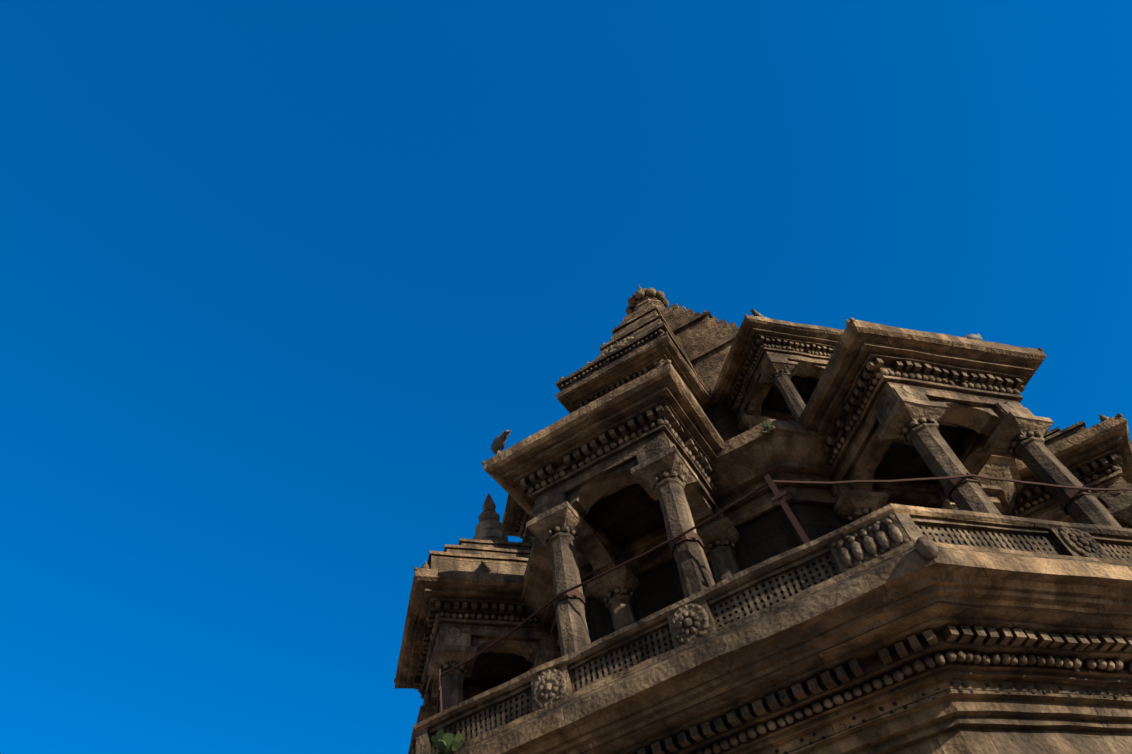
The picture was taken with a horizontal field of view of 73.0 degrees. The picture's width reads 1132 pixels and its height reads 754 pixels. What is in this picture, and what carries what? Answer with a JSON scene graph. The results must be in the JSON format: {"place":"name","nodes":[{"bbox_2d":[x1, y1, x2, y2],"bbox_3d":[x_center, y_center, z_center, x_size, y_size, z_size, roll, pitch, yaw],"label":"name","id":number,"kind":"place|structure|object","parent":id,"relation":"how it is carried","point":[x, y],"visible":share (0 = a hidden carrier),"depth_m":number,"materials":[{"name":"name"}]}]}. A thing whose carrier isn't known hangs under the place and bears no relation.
{"place":"outdoors","nodes":[
{"label":"outdoors","id":0,"kind":"place"},
{"bbox_2d":[0,0,1131,753],"label":"sky","id":1,"kind":"structure","parent":0,"point":[280,280],"materials":[{"name":"blue"}]},
{"label":"ground","id":2,"kind":"structure","parent":0,"visible":0},
{"bbox_2d":[395,302,1131,753],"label":"temple","id":3,"kind":"structure","parent":2,"relation":"on","point":[869,608],"depth_m":4.05,"materials":[{"name":"brown stone"}]},
{"bbox_2d":[427,422,777,753],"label":"wall plants","id":4,"kind":"object","parent":3,"relation":"on","point":[448,744],"depth_m":4.24,"materials":[{"name":"green plant"}]},
{"bbox_2d":[463,376,969,687],"bbox_3d":[2.272,3.826,6.032,7.044,8.264,7.044,-29,-56,14],"label":"temple interior","id":5,"kind":"object","parent":3,"relation":"attached to","point":[626,515],"visible":0.1,"depth_m":5.97,"materials":[{"name":"black stone"}]},
{"bbox_2d":[491,308,982,453],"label":"pigeons","id":6,"kind":"object","parent":3,"relation":"on","point":[498,443],"visible":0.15,"depth_m":6.17,"materials":[{"name":"grey"}]},
{"bbox_2d":[394,284,1131,753],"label":"carved ornament","id":7,"kind":"object","parent":3,"relation":"attached to","point":[490,526],"visible":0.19,"depth_m":4.23,"materials":[{"name":"stone"}]},
{"bbox_2d":[414,296,1131,753],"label":"carved temple stone","id":8,"kind":"object","parent":3,"relation":"on","point":[1000,428],"visible":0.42,"depth_m":5.45,"materials":[{"name":"brown stone"}]},
{"bbox_2d":[437,473,1131,712],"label":"iron tie rods","id":9,"kind":"object","parent":3,"relation":"on","point":[1063,501],"visible":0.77,"depth_m":4.82,"materials":[{"name":"black metal"}]},
{"bbox_2d":[441,372,1131,709],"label":"pavilion columns","id":10,"kind":"structure","parent":3,"relation":"on","point":[1035,455],"depth_m":5.08,"materials":[{"name":"stone"}]},
{"bbox_2d":[775,682,1130,753],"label":"pierced recesses","id":11,"kind":"object","parent":3,"relation":"attached to","point":[924,694],"visible":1,"depth_m":3.67,"materials":[{"name":"black stone"}]},
{"bbox_2d":[907,727,1131,753],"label":"ground floor wall","id":12,"kind":"structure","parent":3,"relation":"on","point":[957,740],"depth_m":3.58,"materials":[{"name":"stone"}]}
]}

